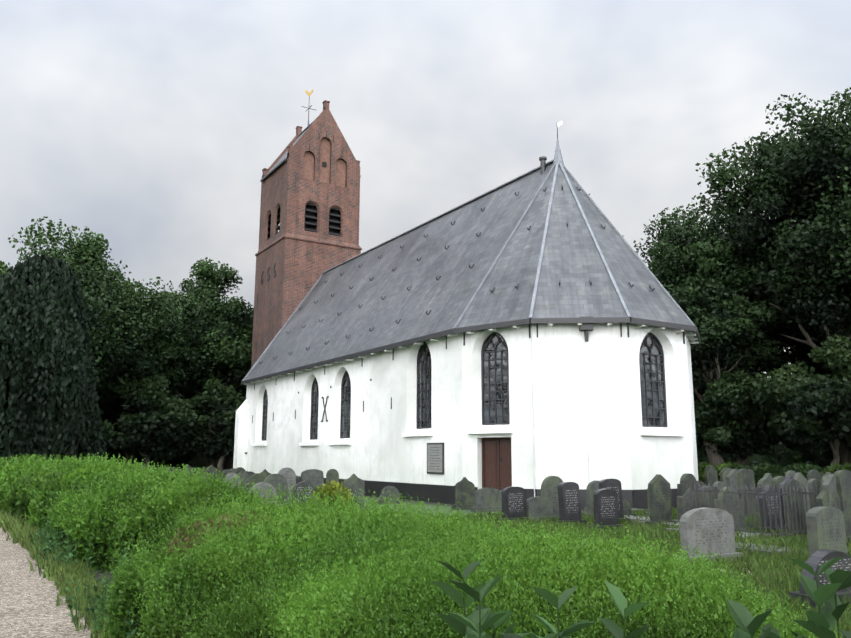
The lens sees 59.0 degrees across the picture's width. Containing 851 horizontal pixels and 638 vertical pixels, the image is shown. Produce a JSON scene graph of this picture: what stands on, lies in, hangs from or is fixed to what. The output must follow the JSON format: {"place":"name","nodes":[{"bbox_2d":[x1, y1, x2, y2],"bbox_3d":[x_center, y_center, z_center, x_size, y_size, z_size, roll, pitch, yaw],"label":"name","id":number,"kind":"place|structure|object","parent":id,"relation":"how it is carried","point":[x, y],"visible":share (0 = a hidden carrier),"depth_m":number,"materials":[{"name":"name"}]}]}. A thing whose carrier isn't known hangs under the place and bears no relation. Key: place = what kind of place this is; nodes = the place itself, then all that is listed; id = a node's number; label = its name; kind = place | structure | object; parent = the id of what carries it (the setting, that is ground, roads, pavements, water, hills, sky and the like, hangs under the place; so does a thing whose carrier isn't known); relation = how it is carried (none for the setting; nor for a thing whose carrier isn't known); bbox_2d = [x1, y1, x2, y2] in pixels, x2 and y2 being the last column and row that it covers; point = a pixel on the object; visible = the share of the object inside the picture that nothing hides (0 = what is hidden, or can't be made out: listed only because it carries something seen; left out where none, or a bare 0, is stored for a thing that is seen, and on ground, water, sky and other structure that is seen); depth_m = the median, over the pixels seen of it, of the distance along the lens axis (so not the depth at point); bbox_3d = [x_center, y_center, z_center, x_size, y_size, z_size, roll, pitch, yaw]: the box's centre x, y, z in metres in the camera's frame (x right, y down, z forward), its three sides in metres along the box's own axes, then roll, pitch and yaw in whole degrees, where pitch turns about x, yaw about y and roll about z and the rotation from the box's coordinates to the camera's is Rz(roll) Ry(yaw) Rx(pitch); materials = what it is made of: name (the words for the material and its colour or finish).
{"place":"outdoors","nodes":[
{"label":"outdoors","id":0,"kind":"place"},
{"bbox_2d":[251,89,361,367],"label":"church tower","id":1,"kind":"structure","parent":0,"point":[310,191],"depth_m":47.58,"materials":[{"name":"brick"}]},
{"bbox_2d":[0,0,850,373],"label":"sky","id":2,"kind":"structure","parent":0,"point":[152,127],"materials":[{"name":"white"}]},
{"bbox_2d":[364,487,850,629],"bbox_3d":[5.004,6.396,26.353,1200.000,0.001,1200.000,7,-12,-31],"label":"ground","id":3,"kind":"structure","parent":0,"point":[430,506],"depth_m":22.65,"materials":[{"name":"green plant"}]},
{"bbox_2d":[28,522,51,542],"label":"weed","id":4,"kind":"object","parent":3,"relation":"on","point":[30,535],"visible":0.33,"depth_m":12.39,"materials":[{"name":"green plant"}]},
{"bbox_2d":[42,517,53,540],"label":"weed","id":5,"kind":"object","parent":3,"relation":"on","point":[46,538],"visible":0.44,"depth_m":11.66,"materials":[{"name":"green plant"}]},
{"bbox_2d":[41,529,57,546],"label":"weed","id":6,"kind":"object","parent":3,"relation":"on","point":[51,539],"visible":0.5,"depth_m":11.27,"materials":[{"name":"green plant"}]},
{"bbox_2d":[0,253,106,460],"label":"tree","id":7,"kind":"object","parent":3,"relation":"on","point":[47,391],"visible":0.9,"depth_m":29.17,"materials":[{"name":"green plant"}]},
{"bbox_2d":[45,521,63,553],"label":"weed","id":8,"kind":"object","parent":3,"relation":"on","point":[48,536],"visible":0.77,"depth_m":10.87,"materials":[{"name":"green plant"}]},
{"bbox_2d":[53,541,69,566],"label":"weed","id":9,"kind":"object","parent":3,"relation":"on","point":[58,556],"visible":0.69,"depth_m":9.94,"materials":[{"name":"green plant"}]},
{"bbox_2d":[62,534,92,569],"bbox_3d":[-4.511,3.067,9.746,0.399,0.549,0.310,4,-11,-20],"label":"weed","id":10,"kind":"object","parent":3,"relation":"on","point":[71,555],"visible":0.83,"depth_m":9.69,"materials":[{"name":"green plant"}]},
{"bbox_2d":[0,452,167,532],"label":"hedge","id":11,"kind":"object","parent":3,"relation":"on","point":[30,485],"visible":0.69,"depth_m":16.73,"materials":[{"name":"green plant"}]},
{"bbox_2d":[0,216,187,453],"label":"tree","id":12,"kind":"object","parent":3,"relation":"on","point":[119,330],"visible":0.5,"depth_m":44.49,"materials":[{"name":"green plant"}]},
{"bbox_2d":[85,582,110,618],"bbox_3d":[-2.987,2.638,6.926,0.289,0.399,0.144,7,-12,-31],"label":"weed","id":13,"kind":"object","parent":3,"relation":"on","point":[98,602],"visible":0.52,"depth_m":6.92,"materials":[{"name":"green plant"}]},
{"bbox_2d":[91,600,110,634],"bbox_3d":[-2.795,2.599,6.506,0.207,0.321,0.113,-1,-10,7],"label":"weed","id":14,"kind":"object","parent":3,"relation":"on","point":[95,627],"visible":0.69,"depth_m":6.50,"materials":[{"name":"green plant"}]},
{"bbox_2d":[98,572,113,611],"bbox_3d":[-3.042,2.657,7.241,0.271,0.471,0.399,7,-12,-31],"label":"weed","id":15,"kind":"object","parent":3,"relation":"on","point":[105,588],"visible":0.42,"depth_m":7.13,"materials":[{"name":"green plant"}]},
{"bbox_2d":[125,610,136,637],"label":"weed","id":16,"kind":"object","parent":3,"relation":"on","point":[130,634],"visible":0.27,"depth_m":5.45,"materials":[{"name":"green plant"}]},
{"bbox_2d":[95,308,202,463],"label":"tree","id":17,"kind":"object","parent":3,"relation":"on","point":[172,379],"visible":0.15,"depth_m":50.14,"materials":[{"name":"green plant"}]},
{"bbox_2d":[101,373,205,466],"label":"tree","id":18,"kind":"object","parent":3,"relation":"on","point":[157,421],"visible":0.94,"depth_m":46.26,"materials":[{"name":"green plant"}]},
{"bbox_2d":[40,461,271,574],"bbox_3d":[-4.021,2.916,11.369,2.944,1.528,4.838,7,-12,-31],"label":"hedge","id":19,"kind":"object","parent":3,"relation":"on","point":[109,513],"visible":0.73,"depth_m":10.42,"materials":[{"name":"green plant"}]},
{"bbox_2d":[147,257,253,467],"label":"tree","id":20,"kind":"object","parent":3,"relation":"on","point":[221,349],"visible":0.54,"depth_m":51.59,"materials":[{"name":"green plant"}]},
{"bbox_2d":[199,468,217,479],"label":"gravestone","id":21,"kind":"object","parent":3,"relation":"on","point":[211,470],"visible":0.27,"depth_m":28.17,"materials":[{"name":"stone"}]},
{"bbox_2d":[207,465,218,478],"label":"gravestone","id":22,"kind":"object","parent":3,"relation":"on","point":[212,467],"visible":0.21,"depth_m":32.80,"materials":[{"name":"stone"}]},
{"bbox_2d":[185,378,245,476],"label":"tree","id":23,"kind":"object","parent":3,"relation":"on","point":[220,403],"visible":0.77,"depth_m":48.40,"materials":[{"name":"green plant"}]},
{"bbox_2d":[177,310,253,469],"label":"tree","id":24,"kind":"object","parent":3,"relation":"on","point":[190,392],"depth_m":58.66,"materials":[{"name":"green plant"}]},
{"bbox_2d":[199,393,245,456],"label":"tree","id":25,"kind":"object","parent":3,"relation":"on","point":[232,455],"depth_m":54.54,"materials":[{"name":"green plant"}]},
{"bbox_2d":[220,469,228,478],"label":"gravestone","id":26,"kind":"object","parent":3,"relation":"on","point":[225,471],"visible":0.25,"depth_m":34.28,"materials":[{"name":"grey stone"}]},
{"bbox_2d":[222,472,240,488],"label":"gravestone","id":27,"kind":"object","parent":3,"relation":"on","point":[228,476],"visible":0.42,"depth_m":26.49,"materials":[{"name":"stone"}]},
{"bbox_2d":[234,467,244,473],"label":"gravestone","id":28,"kind":"object","parent":3,"relation":"on","point":[238,470],"visible":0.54,"depth_m":32.19,"materials":[{"name":"stone"}]},
{"bbox_2d":[238,472,250,490],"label":"gravestone","id":29,"kind":"object","parent":3,"relation":"on","point":[246,476],"visible":0.33,"depth_m":28.93,"materials":[{"name":"grey stone"}]},
{"bbox_2d":[246,473,263,492],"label":"gravestone","id":30,"kind":"object","parent":3,"relation":"on","point":[257,477],"visible":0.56,"depth_m":25.38,"materials":[{"name":"stone"}]},
{"bbox_2d":[249,482,276,504],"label":"gravestone","id":31,"kind":"object","parent":3,"relation":"on","point":[263,486],"visible":0.38,"depth_m":19.76,"materials":[{"name":"stone"}]},
{"bbox_2d":[260,472,270,478],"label":"gravestone","id":32,"kind":"object","parent":3,"relation":"on","point":[265,474],"visible":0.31,"depth_m":26.99,"materials":[{"name":"stone"}]},
{"bbox_2d":[263,474,288,505],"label":"gravestone","id":33,"kind":"object","parent":3,"relation":"on","point":[274,480],"visible":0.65,"depth_m":22.45,"materials":[{"name":"grey stone"}]},
{"bbox_2d":[278,467,295,502],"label":"gravestone","id":34,"kind":"object","parent":3,"relation":"on","point":[288,474],"visible":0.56,"depth_m":25.03,"materials":[{"name":"stone"}]},
{"bbox_2d":[292,481,314,505],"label":"gravestone","id":35,"kind":"object","parent":3,"relation":"on","point":[302,485],"visible":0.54,"depth_m":20.59,"materials":[{"name":"grey stone"}]},
{"bbox_2d":[301,469,323,490],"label":"gravestone","id":36,"kind":"object","parent":3,"relation":"on","point":[314,477],"visible":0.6,"depth_m":23.41,"materials":[{"name":"grey stone"}]},
{"bbox_2d":[306,480,356,509],"bbox_3d":[-1.057,2.489,8.438,0.795,1.340,0.709,7,-12,-31],"label":"conifer shrub","id":37,"kind":"object","parent":3,"relation":"on","point":[332,487],"visible":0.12,"depth_m":8.52,"materials":[{"name":"yellow plant"}]},
{"bbox_2d":[326,469,338,483],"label":"gravestone","id":38,"kind":"object","parent":3,"relation":"on","point":[332,474],"visible":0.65,"depth_m":29.28,"materials":[{"name":"grey stone"}]},
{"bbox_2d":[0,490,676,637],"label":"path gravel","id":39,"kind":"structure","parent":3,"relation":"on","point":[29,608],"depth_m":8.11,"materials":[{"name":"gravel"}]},
{"bbox_2d":[32,525,42,545],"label":"weed","id":40,"kind":"object","parent":39,"relation":"on","point":[37,532],"visible":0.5,"depth_m":12.40,"materials":[{"name":"green plant"}]},
{"bbox_2d":[34,533,59,575],"bbox_3d":[-4.975,3.088,9.882,0.210,0.553,0.310,-2,-11,14],"label":"weed","id":41,"kind":"object","parent":39,"relation":"on","point":[47,558],"visible":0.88,"depth_m":9.91,"materials":[{"name":"green plant"}]},
{"bbox_2d":[0,506,137,637],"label":"fringe grass","id":42,"kind":"structure","parent":39,"relation":"on","point":[16,528],"depth_m":9.28,"materials":[{"name":"green plant"}]},
{"bbox_2d":[64,560,101,628],"bbox_3d":[-3.172,2.547,6.941,0.210,0.581,0.368,-3,-11,15],"label":"weed","id":43,"kind":"object","parent":39,"relation":"on","point":[78,589],"visible":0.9,"depth_m":6.87,"materials":[{"name":"green plant"}]},
{"bbox_2d":[116,550,128,573],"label":"weed","id":44,"kind":"object","parent":39,"relation":"on","point":[123,558],"visible":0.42,"depth_m":8.58,"materials":[{"name":"green plant"}]},
{"bbox_2d":[118,542,132,563],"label":"weed","id":45,"kind":"object","parent":39,"relation":"on","point":[124,553],"visible":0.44,"depth_m":9.49,"materials":[{"name":"green plant"}]},
{"bbox_2d":[432,561,595,637],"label":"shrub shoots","id":46,"kind":"object","parent":39,"relation":"on","point":[470,625],"visible":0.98,"depth_m":1.55,"materials":[{"name":"green plant"}]},
{"bbox_2d":[475,580,650,637],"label":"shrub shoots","id":47,"kind":"object","parent":39,"relation":"on","point":[620,602],"visible":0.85,"depth_m":1.55,"materials":[{"name":"green plant"}]},
{"bbox_2d":[762,629,804,637],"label":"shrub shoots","id":48,"kind":"object","parent":39,"relation":"on","point":[772,635],"visible":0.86,"depth_m":1.36,"materials":[{"name":"green plant"}]},
{"bbox_2d":[726,556,850,637],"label":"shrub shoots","id":49,"kind":"object","parent":39,"relation":"on","point":[820,623],"visible":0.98,"depth_m":1.55,"materials":[{"name":"green plant"}]},
{"bbox_2d":[343,474,366,510],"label":"gravestone","id":50,"kind":"object","parent":3,"relation":"on","point":[353,482],"visible":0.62,"depth_m":21.32,"materials":[{"name":"grey stone"}]},
{"bbox_2d":[377,486,402,503],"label":"gravestone","id":51,"kind":"object","parent":3,"relation":"on","point":[392,490],"visible":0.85,"depth_m":24.88,"materials":[{"name":"grey stone"}]},
{"bbox_2d":[76,358,832,468],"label":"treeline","id":52,"kind":"object","parent":3,"relation":"on","point":[781,454],"depth_m":67.29,"materials":[{"name":"green plant"}]},
{"bbox_2d":[452,477,474,509],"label":"gravestone","id":53,"kind":"object","parent":3,"relation":"on","point":[464,491],"visible":0.9,"depth_m":22.38,"materials":[{"name":"stone"}]},
{"bbox_2d":[233,121,700,509],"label":"church nave","id":54,"kind":"structure","parent":3,"relation":"on","point":[529,332],"depth_m":25.57,"materials":[{"name":"paint"}]},
{"bbox_2d":[97,484,845,637],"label":"hedge","id":55,"kind":"object","parent":3,"relation":"on","point":[312,569],"visible":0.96,"depth_m":4.10,"materials":[{"name":"green plant"}]},
{"bbox_2d":[471,488,501,511],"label":"gravestone","id":56,"kind":"object","parent":3,"relation":"on","point":[486,499],"visible":0.83,"depth_m":21.49,"materials":[{"name":"grey stone"}]},
{"bbox_2d":[497,486,527,520],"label":"gravestone","id":57,"kind":"object","parent":3,"relation":"on","point":[513,502],"visible":0.71,"depth_m":17.60,"materials":[{"name":"black stone"}]},
{"bbox_2d":[526,496,557,521],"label":"gravestone","id":58,"kind":"object","parent":3,"relation":"on","point":[537,507],"visible":0.79,"depth_m":17.99,"materials":[{"name":"grey stone"}]},
{"bbox_2d":[541,476,562,516],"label":"gravestone","id":59,"kind":"object","parent":3,"relation":"on","point":[549,485],"visible":0.5,"depth_m":18.38,"materials":[{"name":"grey stone"}]},
{"bbox_2d":[557,482,585,524],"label":"gravestone","id":60,"kind":"object","parent":3,"relation":"on","point":[569,501],"visible":0.88,"depth_m":16.98,"materials":[{"name":"black stone"}]},
{"bbox_2d":[582,480,598,517],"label":"gravestone","id":61,"kind":"object","parent":3,"relation":"on","point":[592,487],"visible":0.46,"depth_m":19.16,"materials":[{"name":"grey stone"}]},
{"bbox_2d":[589,489,622,531],"bbox_3d":[3.813,4.085,15.962,0.760,0.954,0.283,7,-13,-35],"label":"gravestone","id":62,"kind":"object","parent":3,"relation":"on","point":[605,507],"visible":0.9,"depth_m":15.88,"materials":[{"name":"black stone"}]},
{"bbox_2d":[599,478,628,521],"bbox_3d":[4.352,4.294,17.563,0.748,1.120,0.308,7,-12,-31],"label":"gravestone","id":63,"kind":"object","parent":3,"relation":"on","point":[613,484],"visible":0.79,"depth_m":17.61,"materials":[{"name":"black stone"}]},
{"bbox_2d":[622,497,635,515],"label":"gravestone","id":64,"kind":"object","parent":3,"relation":"on","point":[627,506],"visible":0.33,"depth_m":18.90,"materials":[{"name":"stone"}]},
{"bbox_2d":[416,506,850,637],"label":"churchyard grass","id":65,"kind":"structure","parent":3,"relation":"on","point":[765,569],"depth_m":12.26,"materials":[{"name":"green plant"}]},
{"bbox_2d":[689,480,817,537],"bbox_3d":[6.577,3.841,15.118,1.240,1.120,2.036,7,-12,-31],"label":"fence","id":66,"kind":"object","parent":65,"relation":"on","point":[798,493],"visible":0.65,"depth_m":14.60,"materials":[{"name":"metal"}]},
{"bbox_2d":[644,488,648,514],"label":"gravestone","id":67,"kind":"object","parent":3,"relation":"on","point":[648,503],"visible":0.08,"depth_m":19.46,"materials":[{"name":"grey stone"}]},
{"bbox_2d":[674,487,694,521],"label":"gravestone","id":68,"kind":"object","parent":3,"relation":"on","point":[684,504],"visible":0.4,"depth_m":16.99,"materials":[{"name":"grey stone"}]},
{"bbox_2d":[677,473,698,508],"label":"gravestone","id":69,"kind":"object","parent":3,"relation":"on","point":[683,486],"visible":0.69,"depth_m":17.18,"materials":[{"name":"stone"}]},
{"bbox_2d":[584,507,803,579],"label":"grave slabs","id":70,"kind":"structure","parent":3,"relation":"on","point":[677,524],"depth_m":14.01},
{"bbox_2d":[645,474,674,525],"bbox_3d":[5.304,4.135,16.992,0.743,1.226,0.284,7,-12,-31],"label":"gravestone","id":71,"kind":"object","parent":70,"relation":"on","point":[659,494],"visible":0.65,"depth_m":16.93,"materials":[{"name":"stone"}]},
{"bbox_2d":[698,486,719,507],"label":"gravestone","id":72,"kind":"object","parent":70,"relation":"on","point":[703,502],"visible":0.29,"depth_m":15.94,"materials":[{"name":"grey stone"}]},
{"bbox_2d":[714,487,749,531],"bbox_3d":[6.098,3.894,15.094,0.830,1.024,0.281,6,-12,-27],"label":"gravestone","id":73,"kind":"object","parent":70,"relation":"on","point":[721,502],"visible":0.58,"depth_m":15.08,"materials":[{"name":"grey stone"}]},
{"bbox_2d":[693,388,706,440],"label":"tree","id":74,"kind":"object","parent":3,"relation":"on","point":[695,395],"visible":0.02,"depth_m":45.42,"materials":[{"name":"green plant"}]},
{"bbox_2d":[675,507,743,563],"bbox_3d":[4.205,3.259,11.206,1.193,0.873,0.305,7,-12,-31],"label":"gravestone","id":75,"kind":"object","parent":3,"relation":"on","point":[705,530],"visible":0.77,"depth_m":11.13,"materials":[{"name":"stone"}]},
{"bbox_2d":[704,466,717,485],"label":"gravestone","id":76,"kind":"object","parent":3,"relation":"on","point":[711,476],"visible":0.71,"depth_m":26.66,"materials":[{"name":"stone"}]},
{"bbox_2d":[647,220,782,465],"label":"tree","id":77,"kind":"object","parent":3,"relation":"on","point":[722,316],"visible":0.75,"depth_m":40.13,"materials":[{"name":"green plant"}]},
{"bbox_2d":[714,481,726,488],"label":"gravestone","id":78,"kind":"object","parent":3,"relation":"on","point":[719,482],"visible":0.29,"depth_m":18.29,"materials":[{"name":"grey stone"}]},
{"bbox_2d":[633,202,810,465],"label":"tree","id":79,"kind":"object","parent":3,"relation":"on","point":[688,230],"visible":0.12,"depth_m":43.93,"materials":[{"name":"green plant"}]},
{"bbox_2d":[720,468,731,482],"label":"gravestone","id":80,"kind":"object","parent":3,"relation":"on","point":[724,472],"visible":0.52,"depth_m":27.13,"materials":[{"name":"grey stone"}]},
{"bbox_2d":[726,469,737,488],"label":"gravestone","id":81,"kind":"object","parent":3,"relation":"on","point":[731,477],"visible":0.27,"depth_m":22.88,"materials":[{"name":"grey stone"}]},
{"bbox_2d":[694,366,783,463],"bbox_3d":[16.689,5.786,41.906,6.608,7.443,6.058,7,-12,-31],"label":"tree","id":82,"kind":"object","parent":3,"relation":"on","point":[738,438],"visible":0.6,"depth_m":39.97,"materials":[{"name":"green plant"}]},
{"bbox_2d":[737,468,760,518],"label":"gravestone","id":83,"kind":"object","parent":3,"relation":"on","point":[744,476],"visible":0.65,"depth_m":19.26,"materials":[{"name":"stone"}]},
{"bbox_2d":[756,488,761,511],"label":"gravestone","id":84,"kind":"object","parent":3,"relation":"on","point":[757,498],"visible":0.15,"depth_m":20.28,"materials":[{"name":"black stone"}]},
{"bbox_2d":[757,473,772,487],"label":"gravestone","id":85,"kind":"object","parent":3,"relation":"on","point":[767,478],"visible":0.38,"depth_m":21.75,"materials":[{"name":"grey stone"}]},
{"bbox_2d":[689,87,850,465],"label":"tree","id":86,"kind":"object","parent":3,"relation":"on","point":[800,195],"visible":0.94,"depth_m":38.53,"materials":[{"name":"green plant"}]},
{"bbox_2d":[757,485,786,531],"bbox_3d":[7.247,4.005,15.715,0.790,1.056,0.295,8,-13,-36],"label":"gravestone","id":87,"kind":"object","parent":3,"relation":"on","point":[761,507],"visible":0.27,"depth_m":15.62,"materials":[{"name":"black stone"}]},
{"bbox_2d":[697,461,850,487],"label":"hedge","id":88,"kind":"object","parent":3,"relation":"on","point":[760,470],"visible":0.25,"depth_m":35.94,"materials":[{"name":"green plant"}]},
{"bbox_2d":[772,476,785,492],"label":"gravestone","id":89,"kind":"object","parent":3,"relation":"on","point":[776,480],"visible":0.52,"depth_m":17.29,"materials":[{"name":"stone"}]},
{"bbox_2d":[777,475,802,524],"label":"gravestone","id":90,"kind":"object","parent":3,"relation":"on","point":[787,477],"visible":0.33,"depth_m":16.16,"materials":[{"name":"black stone"}]},
{"bbox_2d":[785,470,795,476],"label":"gravestone","id":91,"kind":"object","parent":3,"relation":"on","point":[791,472],"visible":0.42,"depth_m":22.02,"materials":[{"name":"grey stone"}]},
{"bbox_2d":[783,479,806,535],"bbox_3d":[7.362,3.789,14.926,0.690,1.192,0.280,8,-13,-36],"label":"gravestone","id":92,"kind":"object","parent":3,"relation":"on","point":[791,483],"visible":0.62,"depth_m":14.87,"materials":[{"name":"stone"}]},
{"bbox_2d":[740,334,850,464],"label":"tree","id":93,"kind":"object","parent":3,"relation":"on","point":[811,410],"visible":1,"depth_m":36.86,"materials":[{"name":"green plant"}]},
{"bbox_2d":[793,472,809,512],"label":"gravestone","id":94,"kind":"object","parent":3,"relation":"on","point":[800,478],"visible":0.23,"depth_m":19.78,"materials":[{"name":"grey stone"}]},
{"bbox_2d":[764,305,850,380],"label":"tree","id":95,"kind":"object","parent":3,"relation":"on","point":[802,352],"visible":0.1,"depth_m":47.58,"materials":[{"name":"green plant"}]},
{"bbox_2d":[806,470,820,480],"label":"gravestone","id":96,"kind":"object","parent":3,"relation":"on","point":[813,474],"visible":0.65,"depth_m":21.39,"materials":[{"name":"stone"}]},
{"bbox_2d":[808,479,820,507],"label":"gravestone","id":97,"kind":"object","parent":3,"relation":"on","point":[811,482],"visible":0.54,"depth_m":20.46,"materials":[{"name":"grey stone"}]},
{"bbox_2d":[789,549,850,608],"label":"gravestone","id":98,"kind":"object","parent":3,"relation":"on","point":[816,560],"visible":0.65,"depth_m":8.04,"materials":[{"name":"black stone"}]},
{"bbox_2d":[819,476,826,492],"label":"gravestone","id":99,"kind":"object","parent":3,"relation":"on","point":[822,481],"visible":0.19,"depth_m":16.88,"materials":[{"name":"stone"}]},
{"bbox_2d":[805,506,847,562],"bbox_3d":[5.599,3.097,10.483,0.845,0.941,0.324,7,-12,-31],"label":"gravestone","id":100,"kind":"object","parent":3,"relation":"on","point":[825,527],"visible":0.58,"depth_m":10.40,"materials":[{"name":"grey stone"}]},
{"bbox_2d":[822,474,836,506],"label":"gravestone","id":101,"kind":"object","parent":3,"relation":"on","point":[829,485],"visible":0.25,"depth_m":13.76,"materials":[{"name":"grey stone"}]},
{"bbox_2d":[816,490,849,542],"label":"gravestone","id":102,"kind":"object","parent":3,"relation":"on","point":[822,499],"visible":0.25,"depth_m":13.66,"materials":[{"name":"stone"}]},
{"bbox_2d":[834,470,850,542],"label":"gravestone","id":103,"kind":"object","parent":3,"relation":"on","point":[843,480],"visible":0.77,"depth_m":13.87,"materials":[{"name":"stone"}]},
{"bbox_2d":[834,132,850,297],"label":"tree","id":104,"kind":"object","parent":3,"relation":"on","point":[845,155],"visible":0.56,"depth_m":35.83,"materials":[{"name":"green plant"}]}
]}

